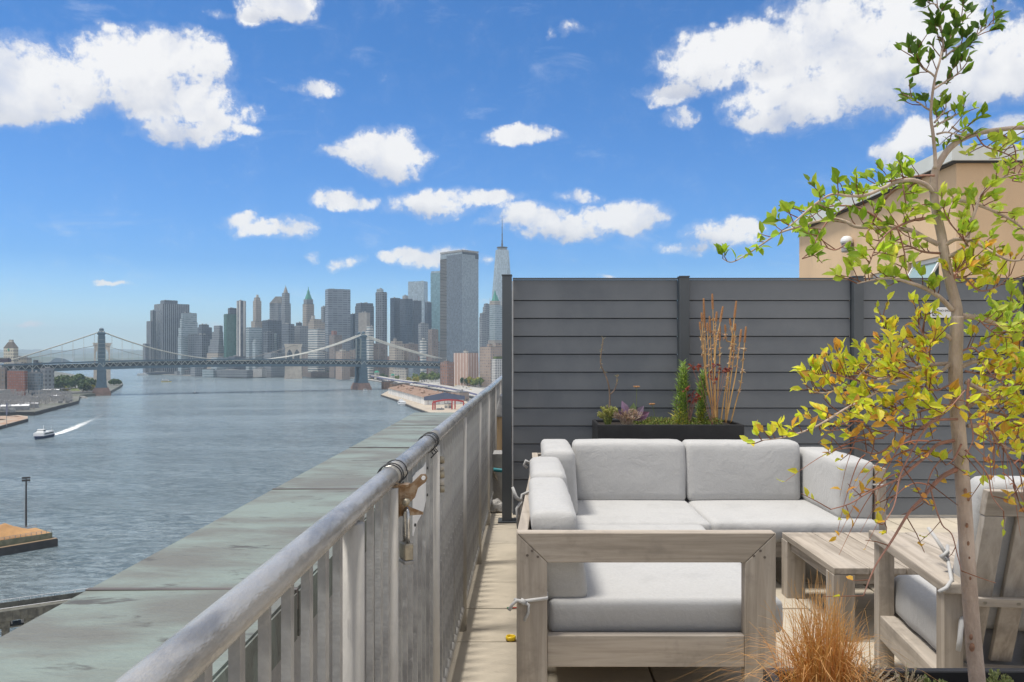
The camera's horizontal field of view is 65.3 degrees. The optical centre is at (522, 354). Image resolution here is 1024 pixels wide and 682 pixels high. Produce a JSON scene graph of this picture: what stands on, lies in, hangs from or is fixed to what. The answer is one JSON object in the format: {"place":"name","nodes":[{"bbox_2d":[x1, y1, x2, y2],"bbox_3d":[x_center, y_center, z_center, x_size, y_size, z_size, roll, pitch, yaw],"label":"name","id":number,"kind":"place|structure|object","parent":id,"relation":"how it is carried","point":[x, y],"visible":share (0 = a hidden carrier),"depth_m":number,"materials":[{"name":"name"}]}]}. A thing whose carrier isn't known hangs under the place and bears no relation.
{"place":"outdoors","nodes":[
{"label":"outdoors","id":0,"kind":"place"},
{"bbox_2d":[0,357,70,362],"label":"island","id":1,"kind":"structure","parent":0,"point":[47,359],"depth_m":6275.05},
{"bbox_2d":[0,371,122,411],"bbox_3d":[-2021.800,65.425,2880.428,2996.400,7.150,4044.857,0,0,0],"label":"land","id":2,"kind":"structure","parent":0,"point":[77,395],"depth_m":1221.48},
{"bbox_2d":[0,365,6,388],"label":"loft building","id":3,"kind":"structure","parent":2,"relation":"on","point":[3,377],"depth_m":1191.62,"materials":[{"name":"concrete"}]},
{"bbox_2d":[4,340,17,363],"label":"clock tower building","id":4,"kind":"structure","parent":2,"relation":"on","point":[10,349],"depth_m":1344.73,"materials":[{"name":"stone"}]},
{"bbox_2d":[7,366,27,395],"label":"loft building","id":5,"kind":"structure","parent":2,"relation":"on","point":[17,380],"depth_m":1184.81,"materials":[{"name":"red brick"}]},
{"bbox_2d":[28,370,42,395],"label":"loft building","id":6,"kind":"structure","parent":2,"relation":"on","point":[35,380],"depth_m":1190.87,"materials":[{"name":"grey glass"}]},
{"bbox_2d":[40,367,53,388],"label":"loft building","id":7,"kind":"structure","parent":2,"relation":"on","point":[48,377],"depth_m":1223.51,"materials":[{"name":"grey stone"}]},
{"bbox_2d":[0,348,139,353],"bbox_3d":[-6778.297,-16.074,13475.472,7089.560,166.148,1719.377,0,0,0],"label":"hills","id":8,"kind":"structure","parent":0,"point":[81,351],"depth_m":13004.07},
{"bbox_2d":[0,350,142,359],"bbox_3d":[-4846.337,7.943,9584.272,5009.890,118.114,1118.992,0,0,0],"label":"hills","id":9,"kind":"structure","parent":0,"point":[127,354],"depth_m":9229.61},
{"bbox_2d":[73,357,142,360],"bbox_3d":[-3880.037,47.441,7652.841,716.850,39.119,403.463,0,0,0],"label":"island","id":10,"kind":"structure","parent":0,"point":[92,359],"depth_m":7545.46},
{"bbox_2d":[143,344,149,372],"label":"office tower","id":11,"kind":"structure","parent":0,"point":[146,351],"depth_m":2554.77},
{"bbox_2d":[154,300,188,371],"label":"office tower","id":12,"kind":"structure","parent":0,"point":[168,315],"depth_m":2588.31,"materials":[{"name":"metal"}]},
{"bbox_2d":[184,312,197,369],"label":"office tower","id":13,"kind":"structure","parent":0,"point":[190,324],"depth_m":2528.88,"materials":[{"name":"metal"}]},
{"bbox_2d":[198,324,211,338],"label":"office tower","id":14,"kind":"structure","parent":0,"point":[204,329],"depth_m":2690.39,"materials":[{"name":"metal"}]},
{"bbox_2d":[207,325,223,368],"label":"office tower","id":15,"kind":"structure","parent":0,"point":[216,348],"depth_m":2450.73,"materials":[{"name":"beige stone"}]},
{"bbox_2d":[224,307,236,356],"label":"office tower","id":16,"kind":"structure","parent":0,"point":[230,333],"depth_m":2432.32,"materials":[{"name":"green glass"}]},
{"bbox_2d":[0,357,478,636],"bbox_3d":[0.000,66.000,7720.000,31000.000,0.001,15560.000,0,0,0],"label":"river","id":17,"kind":"structure","parent":0,"point":[136,468],"depth_m":509.61,"materials":[{"name":"liquid"}]},
{"bbox_2d":[0,415,27,425],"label":"pier","id":18,"kind":"structure","parent":17,"relation":"in","point":[13,418],"depth_m":778.97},
{"bbox_2d":[0,524,57,555],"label":"pier","id":19,"kind":"structure","parent":17,"relation":"in","point":[20,544],"depth_m":267.85,"materials":[{"name":"concrete"}]},
{"bbox_2d":[0,523,49,539],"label":"sand heap","id":20,"kind":"object","parent":19,"relation":"on","point":[8,530],"visible":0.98,"depth_m":268.73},
{"bbox_2d":[22,477,29,526],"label":"light mast","id":21,"kind":"object","parent":19,"relation":"on","point":[25,479],"visible":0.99,"depth_m":283.16,"materials":[{"name":"metal"}]},
{"bbox_2d":[0,401,78,415],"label":"sea wall","id":22,"kind":"structure","parent":17,"relation":"in","point":[37,412],"depth_m":865.50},
{"bbox_2d":[33,425,54,439],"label":"ferry boat","id":23,"kind":"object","parent":17,"relation":"on","point":[43,433],"visible":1,"depth_m":623.80,"materials":[{"name":"white metal"}]},
{"bbox_2d":[32,343,353,379],"bbox_3d":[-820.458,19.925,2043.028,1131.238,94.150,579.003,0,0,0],"label":"stone tower bridge","id":24,"kind":"structure","parent":17,"relation":"on","point":[293,372],"depth_m":2132.33,"materials":[{"name":"stone"}]},
{"bbox_2d":[0,328,441,395],"bbox_3d":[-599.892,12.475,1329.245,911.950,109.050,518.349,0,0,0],"label":"suspension bridge","id":25,"kind":"structure","parent":17,"relation":"on","point":[360,363],"depth_m":1358.94,"materials":[{"name":"blue metal"}]},
{"bbox_2d":[381,381,409,388],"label":"storage barge","id":26,"kind":"object","parent":17,"relation":"on","point":[386,384],"visible":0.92,"depth_m":1492.84,"materials":[{"name":"metal"}]},
{"bbox_2d":[381,391,466,411],"bbox_3d":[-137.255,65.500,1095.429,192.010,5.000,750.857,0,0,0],"label":"pier","id":27,"kind":"structure","parent":17,"relation":"in","point":[426,408],"depth_m":978.15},
{"bbox_2d":[388,384,464,404],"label":"pier shed","id":28,"kind":"structure","parent":27,"relation":"on","point":[423,395],"depth_m":1044.07,"materials":[{"name":"beige metal"}]},
{"bbox_2d":[237,300,245,356],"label":"office tower","id":29,"kind":"structure","parent":0,"point":[241,327],"depth_m":2413.13,"materials":[{"name":"metal"}]},
{"bbox_2d":[246,326,261,369],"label":"office tower","id":30,"kind":"structure","parent":0,"point":[252,333],"depth_m":2389.59,"materials":[{"name":"metal"}]},
{"bbox_2d":[252,339,259,369],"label":"office tower","id":31,"kind":"structure","parent":0,"point":[256,347],"depth_m":2335.54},
{"bbox_2d":[251,295,261,327],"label":"office tower","id":32,"kind":"structure","parent":0,"point":[256,321],"depth_m":2643.02,"materials":[{"name":"beige stone"}]},
{"bbox_2d":[263,331,273,367],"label":"office tower","id":33,"kind":"structure","parent":0,"point":[268,341],"depth_m":2371.52,"materials":[{"name":"glass"}]},
{"bbox_2d":[262,319,281,366],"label":"office tower","id":34,"kind":"structure","parent":0,"point":[272,325],"depth_m":2469.68,"materials":[{"name":"metal"}]},
{"bbox_2d":[264,352,284,376],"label":"office building","id":35,"kind":"structure","parent":0,"point":[275,371],"depth_m":2253.22,"materials":[{"name":"grey stone"}]},
{"bbox_2d":[270,296,281,319],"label":"office tower","id":36,"kind":"structure","parent":0,"point":[275,307],"depth_m":2690.00,"materials":[{"name":"grey stone"}]},
{"bbox_2d":[281,285,290,323],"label":"office tower","id":37,"kind":"structure","parent":0,"point":[285,310],"depth_m":2593.86,"materials":[{"name":"grey stone"}]},
{"bbox_2d":[282,323,293,358],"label":"office tower","id":38,"kind":"structure","parent":0,"point":[287,333],"depth_m":2320.69,"materials":[{"name":"metal"}]},
{"bbox_2d":[294,322,307,360],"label":"office tower","id":39,"kind":"structure","parent":0,"point":[300,334],"depth_m":2351.05,"materials":[{"name":"grey stone"}]},
{"bbox_2d":[303,287,313,325],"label":"office tower","id":40,"kind":"structure","parent":0,"point":[308,308],"depth_m":2671.20,"materials":[{"name":"beige stone"}]},
{"bbox_2d":[155,362,485,401],"bbox_3d":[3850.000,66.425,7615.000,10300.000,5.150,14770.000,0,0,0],"label":"land","id":41,"kind":"structure","parent":0,"point":[437,380],"depth_m":2206.79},
{"bbox_2d":[146,309,155,371],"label":"office tower","id":42,"kind":"structure","parent":41,"relation":"on","point":[151,332],"depth_m":2583.05,"materials":[{"name":"metal"}]},
{"bbox_2d":[178,313,184,374],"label":"office tower","id":43,"kind":"structure","parent":41,"relation":"on","point":[181,343],"depth_m":2475.87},
{"bbox_2d":[188,333,210,370],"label":"office tower","id":44,"kind":"structure","parent":41,"relation":"on","point":[198,344],"depth_m":2480.74,"materials":[{"name":"glass"}]},
{"bbox_2d":[202,369,252,377],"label":"office building","id":45,"kind":"structure","parent":41,"relation":"on","point":[237,373],"depth_m":2187.96,"materials":[{"name":"grey stone"}]},
{"bbox_2d":[308,328,324,371],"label":"office tower","id":46,"kind":"structure","parent":41,"relation":"on","point":[316,338],"depth_m":2218.61,"materials":[{"name":"concrete"}]},
{"bbox_2d":[308,314,324,328],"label":"office tower","id":47,"kind":"structure","parent":41,"relation":"on","point":[313,323],"depth_m":2440.79,"materials":[{"name":"beige stone"}]},
{"bbox_2d":[329,330,341,377],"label":"apartment block","id":48,"kind":"structure","parent":41,"relation":"on","point":[334,337],"depth_m":2142.30,"materials":[{"name":"grey brick"}]},
{"bbox_2d":[325,289,349,351],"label":"office tower","id":49,"kind":"structure","parent":41,"relation":"on","point":[337,310],"depth_m":2587.89,"materials":[{"name":"concrete"}]},
{"bbox_2d":[336,348,349,379],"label":"apartment block","id":50,"kind":"structure","parent":41,"relation":"on","point":[342,373],"depth_m":1992.19,"materials":[{"name":"beige brick"}]},
{"bbox_2d":[350,313,354,349],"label":"office tower","id":51,"kind":"structure","parent":41,"relation":"on","point":[352,330],"depth_m":2733.40,"materials":[{"name":"grey glass"}]},
{"bbox_2d":[358,311,369,333],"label":"office tower","id":52,"kind":"structure","parent":41,"relation":"on","point":[363,320],"depth_m":2342.13,"materials":[{"name":"grey stone"}]},
{"bbox_2d":[355,302,373,348],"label":"office tower","id":53,"kind":"structure","parent":41,"relation":"on","point":[364,306],"depth_m":2692.24,"materials":[{"name":"glass"}]},
{"bbox_2d":[366,325,373,378],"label":"apartment block","id":54,"kind":"structure","parent":41,"relation":"on","point":[370,345],"depth_m":2044.53,"materials":[{"name":"concrete"}]},
{"bbox_2d":[374,343,387,378],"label":"apartment block","id":55,"kind":"structure","parent":41,"relation":"on","point":[383,351],"depth_m":2073.37,"materials":[{"name":"concrete"}]},
{"bbox_2d":[389,337,403,377],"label":"apartment block","id":56,"kind":"structure","parent":41,"relation":"on","point":[396,353],"depth_m":2031.73,"materials":[{"name":"beige stone"}]},
{"bbox_2d":[393,368,407,379],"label":"school building","id":57,"kind":"structure","parent":41,"relation":"on","point":[402,373],"depth_m":1952.96,"materials":[{"name":"beige concrete"}]},
{"bbox_2d":[404,343,417,368],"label":"apartment block","id":58,"kind":"structure","parent":41,"relation":"on","point":[409,356],"depth_m":2051.92,"materials":[{"name":"concrete"}]},
{"bbox_2d":[420,336,425,379],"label":"apartment block","id":59,"kind":"structure","parent":41,"relation":"on","point":[422,346],"depth_m":1995.93,"materials":[{"name":"concrete"}]},
{"bbox_2d":[418,322,428,353],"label":"office tower","id":60,"kind":"structure","parent":41,"relation":"on","point":[423,328],"depth_m":2244.86,"materials":[{"name":"grey stone"}]},
{"bbox_2d":[370,375,479,394],"bbox_3d":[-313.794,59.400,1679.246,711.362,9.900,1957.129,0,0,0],"label":"elevated highway","id":61,"kind":"structure","parent":41,"relation":"on","point":[473,392],"depth_m":1430.54,"materials":[{"name":"paint"}]},
{"bbox_2d":[440,359,453,386],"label":"apartment block","id":62,"kind":"structure","parent":41,"relation":"on","point":[446,372],"depth_m":1538.87,"materials":[{"name":"pink brick"}]},
{"bbox_2d":[440,250,478,361],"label":"residential tower","id":63,"kind":"structure","parent":41,"relation":"on","point":[458,301],"depth_m":1699.30,"materials":[{"name":"blue glass"}]},
{"bbox_2d":[454,349,477,385],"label":"apartment block","id":64,"kind":"structure","parent":41,"relation":"on","point":[465,364],"depth_m":1618.16,"materials":[{"name":"brick"}]},
{"bbox_2d":[480,342,501,386],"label":"apartment block","id":65,"kind":"structure","parent":41,"relation":"on","point":[489,351],"depth_m":1546.31,"materials":[{"name":"beige brick"}]},
{"bbox_2d":[492,356,501,381],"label":"apartment block","id":66,"kind":"structure","parent":41,"relation":"on","point":[496,367],"depth_m":1471.06,"materials":[{"name":"white concrete"}]},
{"bbox_2d":[376,288,386,343],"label":"office tower","id":67,"kind":"structure","parent":0,"point":[381,314],"depth_m":2471.04,"materials":[{"name":"concrete"}]},
{"bbox_2d":[390,297,399,342],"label":"office tower","id":68,"kind":"structure","parent":0,"point":[394,317],"depth_m":2592.36,"materials":[{"name":"grey glass"}]},
{"bbox_2d":[400,295,412,343],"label":"office tower","id":69,"kind":"structure","parent":0,"point":[406,320],"depth_m":2509.69,"materials":[{"name":"grey glass"}]},
{"bbox_2d":[413,300,421,343],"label":"office tower","id":70,"kind":"structure","parent":0,"point":[417,312],"depth_m":2549.28,"materials":[{"name":"grey glass"}]},
{"bbox_2d":[408,281,427,322],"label":"office tower","id":71,"kind":"structure","parent":0,"point":[418,290],"depth_m":2833.26,"materials":[{"name":"blue glass"}]},
{"bbox_2d":[368,379,483,397],"bbox_3d":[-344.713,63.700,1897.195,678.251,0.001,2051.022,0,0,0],"label":"road","id":72,"kind":"structure","parent":0,"point":[449,390],"depth_m":1521.33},
{"bbox_2d":[425,301,431,328],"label":"office tower","id":73,"kind":"structure","parent":0,"point":[428,312],"depth_m":2694.17,"materials":[{"name":"blue glass"}]},
{"bbox_2d":[428,328,437,373],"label":"office tower","id":74,"kind":"structure","parent":0,"point":[432,342],"depth_m":2094.07,"materials":[{"name":"concrete"}]},
{"bbox_2d":[431,271,439,340],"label":"office tower","id":75,"kind":"structure","parent":0,"point":[435,288],"depth_m":2750.24,"materials":[{"name":"teal glass"}]},
{"bbox_2d":[479,312,485,374],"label":"office tower","id":76,"kind":"structure","parent":0,"point":[482,330],"depth_m":2395.35,"materials":[{"name":"grey stone"}]},
{"bbox_2d":[483,303,488,345],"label":"office tower","id":77,"kind":"structure","parent":0,"point":[486,309],"depth_m":2643.35,"materials":[{"name":"grey stone"}]},
{"bbox_2d":[488,291,501,345],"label":"office tower","id":78,"kind":"structure","parent":0,"point":[495,321],"depth_m":2550.73,"materials":[{"name":"beige stone"}]},
{"bbox_2d":[490,498,501,512],"bbox_3d":[-0.211,1.202,6.350,0.156,0.099,0.173,0,0,0],"label":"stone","id":79,"kind":"object","parent":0,"point":[496,505],"visible":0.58,"depth_m":6.28,"materials":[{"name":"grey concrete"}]},
{"bbox_2d":[497,394,501,449],"bbox_3d":[0.130,0.820,7.660,0.777,0.860,0.516,0,0,0],"label":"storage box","id":80,"kind":"object","parent":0,"point":[499,425],"visible":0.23,"depth_m":7.42,"materials":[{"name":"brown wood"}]},
{"bbox_2d":[492,227,510,304],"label":"supertall tower","id":81,"kind":"structure","parent":0,"point":[502,264],"depth_m":2774.84,"materials":[{"name":"blue glass"}]},
{"bbox_2d":[0,0,1023,356],"label":"sky","id":82,"kind":"structure","parent":0,"point":[208,156],"materials":[{"name":"blue"}]},
{"bbox_2d":[791,145,1023,336],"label":"penthouse","id":83,"kind":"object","parent":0,"point":[958,169],"visible":0.15,"depth_m":11.60,"materials":[{"name":"beige paint"}]},
{"bbox_2d":[908,257,938,277],"bbox_3d":[5.939,-0.829,11.960,0.322,1.159,0.918,0,0,0],"label":"window","id":84,"kind":"structure","parent":83,"relation":"in","point":[931,265],"depth_m":11.81,"materials":[{"name":"white paint"}]},
{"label":"roof membrane","id":85,"kind":"structure","parent":0,"visible":0},
{"bbox_2d":[447,513,957,681],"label":"deck","id":86,"kind":"structure","parent":85,"relation":"on","point":[485,650],"depth_m":3.71,"materials":[{"name":"wood"}]},
{"bbox_2d":[0,412,501,681],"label":"parapet","id":87,"kind":"structure","parent":86,"relation":"on","point":[115,627],"depth_m":1.77,"materials":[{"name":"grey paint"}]},
{"bbox_2d":[114,375,501,681],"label":"guard railing","id":88,"kind":"object","parent":86,"relation":"on","point":[196,648],"visible":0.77,"depth_m":1.35,"materials":[{"name":"metal"}]},
{"bbox_2d":[377,432,444,681],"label":"railing gate","id":89,"kind":"structure","parent":88,"relation":"attached to","point":[412,465],"depth_m":2.11,"materials":[{"name":"metal"}]},
{"bbox_2d":[399,507,413,564],"bbox_3d":[-0.250,0.392,1.734,0.026,0.121,0.039,0,0,-29],"label":"padlock","id":90,"kind":"object","parent":89,"relation":"hanging from","point":[406,551],"visible":1,"depth_m":1.72,"materials":[{"name":"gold metal"}]},
{"bbox_2d":[507,457,782,681],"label":"outdoor sofa","id":91,"kind":"object","parent":86,"relation":"on","point":[639,595],"visible":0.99,"depth_m":2.82,"materials":[{"name":"grey wood"}]},
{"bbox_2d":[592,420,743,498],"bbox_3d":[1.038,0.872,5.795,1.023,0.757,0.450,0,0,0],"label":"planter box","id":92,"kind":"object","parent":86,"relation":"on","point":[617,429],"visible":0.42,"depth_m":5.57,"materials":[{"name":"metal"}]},
{"bbox_2d":[597,405,617,424],"bbox_3d":[0.607,0.437,5.679,0.162,0.163,0.117,0,0,0],"label":"boxwood bush","id":93,"kind":"object","parent":92,"relation":"in","point":[606,415],"visible":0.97,"depth_m":5.66,"materials":[{"name":"green plant"}]},
{"bbox_2d":[612,408,642,424],"bbox_3d":[0.745,0.448,5.660,0.233,0.141,0.131,0,0,0],"label":"dry heather","id":94,"kind":"object","parent":92,"relation":"in","point":[632,416],"visible":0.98,"depth_m":5.64,"materials":[{"name":"brown plant"}]},
{"bbox_2d":[617,401,648,421],"bbox_3d":[0.781,0.410,5.741,0.266,0.150,0.057,0,0,0],"label":"ornamental cabbage","id":95,"kind":"object","parent":92,"relation":"in","point":[624,406],"visible":0.57,"depth_m":5.73,"materials":[{"name":"purple plant"}]},
{"bbox_2d":[632,416,723,424],"bbox_3d":[1.110,0.493,5.760,0.656,0.104,0.347,0,0,0],"label":"ground cover","id":96,"kind":"object","parent":92,"relation":"in","point":[652,421],"visible":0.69,"depth_m":5.68,"materials":[{"name":"green plant"}]},
{"bbox_2d":[670,359,691,424],"bbox_3d":[1.137,0.274,5.696,0.189,0.484,0.158,0,0,-42],"label":"rosemary plant","id":97,"kind":"object","parent":92,"relation":"in","point":[683,384],"visible":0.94,"depth_m":5.67,"materials":[{"name":"green plant"}]},
{"bbox_2d":[682,385,700,424],"bbox_3d":[1.192,0.367,5.633,0.136,0.297,0.095,0,0,-36],"label":"red leaf plant","id":98,"kind":"object","parent":92,"relation":"in","point":[694,399],"visible":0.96,"depth_m":5.65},
{"bbox_2d":[695,369,709,424],"bbox_3d":[1.296,0.306,5.781,0.140,0.419,0.154,0,0,-37],"label":"rosemary plant","id":99,"kind":"object","parent":92,"relation":"in","point":[702,407],"visible":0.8,"depth_m":5.77,"materials":[{"name":"green plant"}]},
{"bbox_2d":[686,363,731,424],"bbox_3d":[1.326,0.285,5.657,0.328,0.460,0.126,0,0,10],"label":"red leaf plant","id":100,"kind":"object","parent":92,"relation":"in","point":[725,370],"visible":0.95,"depth_m":5.65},
{"bbox_2d":[699,294,746,422],"bbox_3d":[1.451,0.032,5.741,0.392,0.942,0.237,0,0,0],"label":"seed stalk plant","id":101,"kind":"object","parent":92,"relation":"in","point":[729,363],"visible":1,"depth_m":5.73,"materials":[{"name":"plant"}]},
{"bbox_2d":[523,439,886,556],"bbox_3d":[0.985,0.886,4.649,1.967,0.728,0.902,0,0,0],"label":"outdoor sofa","id":102,"kind":"object","parent":86,"relation":"on","point":[723,484],"visible":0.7,"depth_m":4.83,"materials":[{"name":"white fabric"}]},
{"bbox_2d":[498,274,1023,522],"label":"privacy fence","id":103,"kind":"object","parent":86,"relation":"on","point":[554,380],"visible":0.48,"depth_m":6.09,"materials":[{"name":"grey wood"}]},
{"bbox_2d":[930,307,950,317],"bbox_3d":[3.200,-0.315,6.065,0.198,0.078,0.012,0,0,0],"label":"no smoking sign","id":104,"kind":"object","parent":103,"relation":"attached to","point":[944,311],"visible":0.64,"depth_m":6.07,"materials":[{"name":"white paint"}]},
{"bbox_2d":[782,532,957,639],"bbox_3d":[1.833,1.090,3.821,0.960,0.320,0.698,0,0,0],"label":"coffee table","id":105,"kind":"object","parent":86,"relation":"on","point":[820,552],"visible":0.48,"depth_m":3.82,"materials":[{"name":"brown wood"}]},
{"bbox_2d":[763,668,1023,681],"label":"planter box","id":106,"kind":"object","parent":86,"relation":"on","point":[961,674],"visible":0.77,"depth_m":1.89,"materials":[{"name":"metal"}]},
{"bbox_2d":[671,570,937,681],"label":"ornamental grass","id":107,"kind":"object","parent":106,"relation":"in","point":[827,659],"depth_m":1.75,"materials":[{"name":"brown plant"}]},
{"bbox_2d":[714,0,1023,681],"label":"young tree","id":108,"kind":"object","parent":106,"relation":"in","point":[955,365],"visible":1,"depth_m":1.70,"materials":[{"name":"green plant"}]},
{"bbox_2d":[848,653,899,681],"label":"lavender bush","id":109,"kind":"object","parent":106,"relation":"on","point":[877,673],"visible":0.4,"depth_m":1.78,"materials":[{"name":"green plant"}]},
{"bbox_2d":[894,663,926,681],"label":"lavender bush","id":110,"kind":"object","parent":106,"relation":"on","point":[911,679],"visible":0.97,"depth_m":1.80,"materials":[{"name":"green plant"}]},
{"bbox_2d":[986,669,1013,681],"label":"thyme bush","id":111,"kind":"object","parent":106,"relation":"in","point":[993,676],"visible":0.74,"depth_m":1.81,"materials":[{"name":"green plant"}]},
{"bbox_2d":[869,475,1023,667],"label":"armchair","id":112,"kind":"object","parent":86,"relation":"on","point":[922,626],"visible":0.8,"depth_m":2.55,"materials":[{"name":"grey wood"}]},
{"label":"yard","id":113,"kind":"structure","parent":0,"visible":0},
{"bbox_2d":[0,588,86,636],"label":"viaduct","id":114,"kind":"object","parent":113,"relation":"on","point":[25,611],"visible":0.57,"depth_m":163.01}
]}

